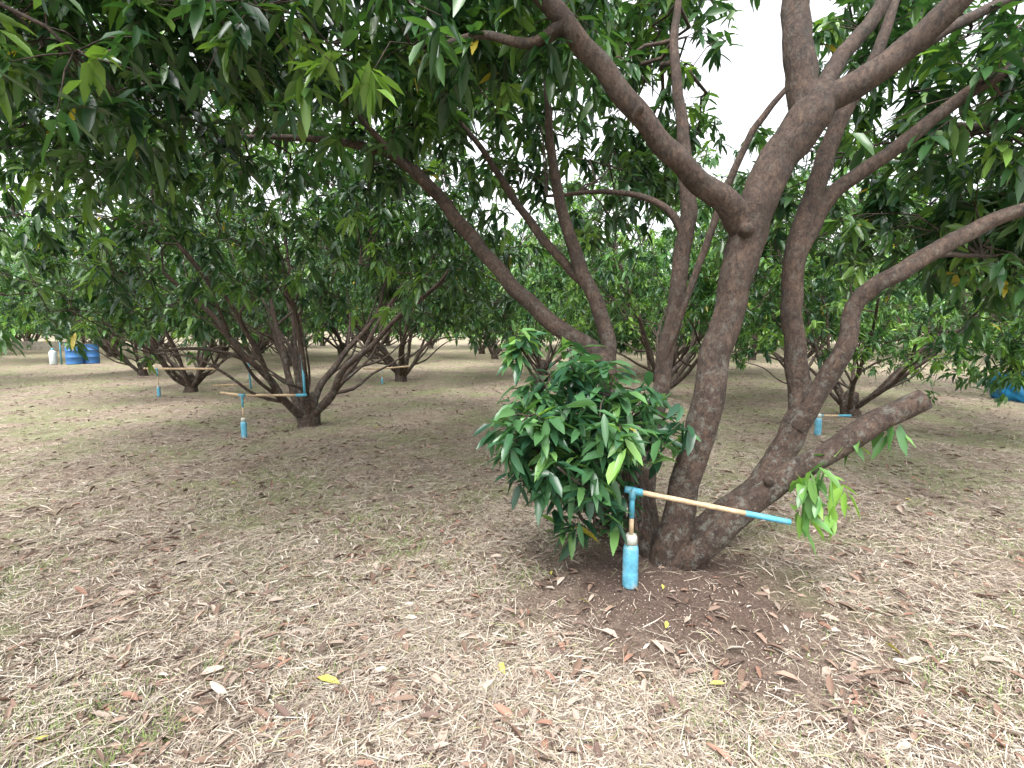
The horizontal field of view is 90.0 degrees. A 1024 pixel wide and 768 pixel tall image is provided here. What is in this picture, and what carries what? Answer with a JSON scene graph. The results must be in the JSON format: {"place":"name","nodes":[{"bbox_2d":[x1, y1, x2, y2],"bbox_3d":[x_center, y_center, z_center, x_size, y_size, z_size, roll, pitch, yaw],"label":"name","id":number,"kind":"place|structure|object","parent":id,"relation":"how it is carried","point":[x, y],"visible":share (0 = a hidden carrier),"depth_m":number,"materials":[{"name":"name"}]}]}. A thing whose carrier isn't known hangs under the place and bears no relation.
{"place":"outdoors","nodes":[
{"label":"outdoors","id":0,"kind":"place"},
{"bbox_2d":[6,341,89,349],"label":"blocks","id":1,"kind":"structure","parent":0,"point":[40,345],"depth_m":35.82,"materials":[{"name":"grey concrete"}]},
{"bbox_2d":[0,331,1023,767],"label":"ground","id":2,"kind":"structure","parent":0,"point":[446,355],"depth_m":4.01,"materials":[{"name":"brown soil"}]},
{"bbox_2d":[0,207,66,335],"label":"mango tree","id":3,"kind":"object","parent":2,"relation":"on","point":[13,330],"visible":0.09,"depth_m":21.94,"materials":[{"name":"green plant"}]},
{"bbox_2d":[48,342,61,364],"bbox_3d":[-19.142,-1.274,21.416,0.405,0.920,0.260,0,6,0],"label":"white water container","id":4,"kind":"object","parent":2,"relation":"on","point":[52,353],"visible":0.94,"depth_m":21.37,"materials":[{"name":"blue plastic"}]},
{"bbox_2d":[64,343,83,364],"bbox_3d":[-18.321,-1.264,21.417,0.600,0.878,0.600,1,6,13],"label":"blue barrel","id":5,"kind":"object","parent":2,"relation":"on","point":[72,358],"visible":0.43,"depth_m":21.19,"materials":[{"name":"blue plastic"}]},
{"bbox_2d":[0,197,148,356],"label":"mango tree","id":6,"kind":"object","parent":2,"relation":"on","point":[102,340],"visible":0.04,"depth_m":26.33,"materials":[{"name":"green plant"}]},
{"bbox_2d":[83,344,100,363],"bbox_3d":[-18.037,-1.319,21.937,0.600,0.878,0.600,-3,7,-25],"label":"blue barrel","id":7,"kind":"object","parent":2,"relation":"on","point":[93,355],"visible":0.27,"depth_m":21.75,"materials":[{"name":"blue plastic"}]},
{"bbox_2d":[0,225,231,375],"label":"mango tree","id":8,"kind":"object","parent":2,"relation":"on","point":[140,371],"visible":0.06,"depth_m":15.17,"materials":[{"name":"green plant"}]},
{"bbox_2d":[0,185,327,392],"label":"mango tree","id":9,"kind":"object","parent":2,"relation":"on","point":[190,382],"visible":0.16,"depth_m":10.87,"materials":[{"name":"green plant"}]},
{"bbox_2d":[143,367,215,396],"bbox_3d":[-7.251,-0.039,11.177,1.658,0.639,0.136,0,6,3],"label":"pvc pipe stand","id":10,"kind":"object","parent":2,"relation":"on","point":[158,388],"visible":0.92,"depth_m":11.12,"materials":[{"name":"plastic"}]},
{"bbox_2d":[118,237,304,358],"bbox_3d":[-15.294,-4.638,25.546,10.230,7.671,10.512,-3,7,-24],"label":"mango tree","id":11,"kind":"object","parent":2,"relation":"on","point":[221,356],"visible":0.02,"depth_m":26.23,"materials":[{"name":"green plant"}]},
{"bbox_2d":[0,0,462,235],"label":"mango tree","id":12,"kind":"object","parent":2,"relation":"on","point":[68,72],"visible":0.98,"depth_m":2.80,"materials":[{"name":"green plant"}]},
{"bbox_2d":[211,364,251,387],"bbox_3d":[-7.140,-0.267,12.999,1.140,0.831,0.049,1,6,10],"label":"pvc pipe riser","id":13,"kind":"object","parent":2,"relation":"on","point":[250,384],"visible":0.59,"depth_m":13.00,"materials":[{"name":"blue plastic"}]},
{"bbox_2d":[220,391,306,437],"bbox_3d":[-3.544,0.423,7.291,1.166,0.640,0.230,-1,6,-10],"label":"pvc pipe stand","id":14,"kind":"object","parent":2,"relation":"on","point":[243,423],"visible":1,"depth_m":7.17,"materials":[{"name":"plastic"}]},
{"bbox_2d":[300,355,305,393],"bbox_3d":[-3.036,-0.135,7.459,0.047,0.582,0.102,-5,8,-37],"label":"pvc pipe riser","id":15,"kind":"object","parent":14,"relation":"on","point":[303,380],"visible":0.59,"depth_m":7.44,"materials":[{"name":"blue plastic"}]},
{"bbox_2d":[0,10,570,428],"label":"mango tree","id":16,"kind":"object","parent":2,"relation":"on","point":[124,226],"visible":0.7,"depth_m":6.49,"materials":[{"name":"green plant"}]},
{"bbox_2d":[216,206,384,366],"bbox_3d":[-9.287,-3.558,20.392,8.050,6.341,8.496,4,7,32],"label":"mango tree","id":17,"kind":"object","parent":2,"relation":"on","point":[306,333],"visible":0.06,"depth_m":20.32,"materials":[{"name":"green plant"}]},
{"bbox_2d":[363,365,409,383],"bbox_3d":[-3.404,-0.253,13.929,1.257,0.502,0.090,0,6,-5],"label":"pvc pipe stand","id":18,"kind":"object","parent":2,"relation":"on","point":[386,368],"visible":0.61,"depth_m":13.89,"materials":[{"name":"plastic"}]},
{"bbox_2d":[279,196,525,381],"bbox_3d":[-3.130,-2.640,14.263,7.723,5.764,7.319,-1,6,-9],"label":"mango tree","id":19,"kind":"object","parent":2,"relation":"on","point":[340,283],"visible":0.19,"depth_m":14.11,"materials":[{"name":"green plant"}]},
{"bbox_2d":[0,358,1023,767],"bbox_3d":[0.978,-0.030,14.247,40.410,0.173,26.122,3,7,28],"label":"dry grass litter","id":20,"kind":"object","parent":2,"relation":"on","point":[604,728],"visible":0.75,"depth_m":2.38,"materials":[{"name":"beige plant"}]},
{"bbox_2d":[0,356,1023,767],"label":"fallen leaves","id":21,"kind":"object","parent":2,"relation":"on","point":[406,696],"visible":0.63,"depth_m":2.40,"materials":[{"name":"brown plant"}]},
{"bbox_2d":[0,415,1023,767],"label":"soil crumbs","id":22,"kind":"object","parent":2,"relation":"on","point":[524,607],"visible":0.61,"depth_m":2.72,"materials":[{"name":"brown soil"}]},
{"bbox_2d":[0,355,1023,767],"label":"short grass","id":23,"kind":"structure","parent":2,"relation":"on","point":[402,617],"depth_m":2.29,"materials":[{"name":"plant"}]},
{"bbox_2d":[0,193,1023,361],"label":"distant orchard trees","id":24,"kind":"object","parent":2,"relation":"on","point":[340,347],"visible":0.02,"depth_m":26.18,"materials":[{"name":"green plant"}]},
{"bbox_2d":[431,199,681,374],"bbox_3d":[1.240,-2.990,16.690,8.198,6.049,7.074,3,7,23],"label":"mango tree","id":25,"kind":"object","parent":2,"relation":"on","point":[527,321],"visible":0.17,"depth_m":15.62,"materials":[{"name":"green plant"}]},
{"bbox_2d":[473,320,702,561],"bbox_3d":[0.408,0.360,3.021,1.248,1.480,1.218,3,7,28],"label":"leafy shrub","id":26,"kind":"object","parent":2,"relation":"on","point":[585,455],"visible":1,"depth_m":2.86,"materials":[{"name":"green plant"}]},
{"bbox_2d":[186,0,1023,571],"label":"mango tree","id":27,"kind":"object","parent":2,"relation":"on","point":[522,52],"visible":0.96,"depth_m":3.49,"materials":[{"name":"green plant"}]},
{"bbox_2d":[318,571,899,683],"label":"yellow fallen leaves","id":28,"kind":"object","parent":2,"relation":"on","point":[328,678],"visible":1,"depth_m":2.21,"materials":[{"name":"yellow plant"}]},
{"bbox_2d":[563,227,805,372],"bbox_3d":[5.280,-2.844,16.842,7.634,5.724,7.843,-3,7,-24],"label":"mango tree","id":29,"kind":"object","parent":2,"relation":"on","point":[658,310],"visible":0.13,"depth_m":15.68,"materials":[{"name":"green plant"}]},
{"bbox_2d":[510,128,874,396],"bbox_3d":[3.305,-2.570,11.066,7.697,6.359,7.228,4,7,32],"label":"mango tree","id":30,"kind":"object","parent":2,"relation":"on","point":[615,287],"visible":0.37,"depth_m":10.21,"materials":[{"name":"green plant"}]},
{"bbox_2d":[622,486,790,589],"bbox_3d":[1.080,0.875,2.860,0.907,0.595,0.087,1,6,7],"label":"pvc pipe stand","id":31,"kind":"object","parent":2,"relation":"on","point":[630,567],"visible":0.98,"depth_m":2.88,"materials":[{"name":"plastic"}]},
{"bbox_2d":[664,190,938,367],"bbox_3d":[8.773,-2.979,15.098,7.697,6.359,7.228,-4,8,-36],"label":"mango tree","id":32,"kind":"object","parent":2,"relation":"on","point":[885,318],"visible":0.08,"depth_m":13.25,"materials":[{"name":"green plant"}]},
{"bbox_2d":[814,413,851,434],"bbox_3d":[4.502,0.571,7.190,0.495,0.315,0.088,0,6,0],"label":"pvc pipe stand","id":33,"kind":"object","parent":2,"relation":"on","point":[818,425],"visible":0.85,"depth_m":7.16,"materials":[{"name":"plastic"}]},
{"bbox_2d":[656,123,1023,417],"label":"mango tree","id":34,"kind":"object","parent":2,"relation":"on","point":[1010,352],"visible":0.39,"depth_m":7.54,"materials":[{"name":"green plant"}]},
{"bbox_2d":[908,268,1023,354],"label":"mango tree","id":35,"kind":"object","parent":2,"relation":"on","point":[953,286],"visible":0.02,"depth_m":11.38,"materials":[{"name":"green plant"}]},
{"bbox_2d":[989,372,1023,402],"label":"blue tarp bundle","id":36,"kind":"object","parent":2,"relation":"on","point":[1015,396],"visible":0.32,"depth_m":10.51,"materials":[{"name":"blue plastic"}]},
{"bbox_2d":[0,0,1023,330],"label":"sky","id":37,"kind":"structure","parent":0,"point":[745,86],"materials":[{"name":"white"}]}
]}

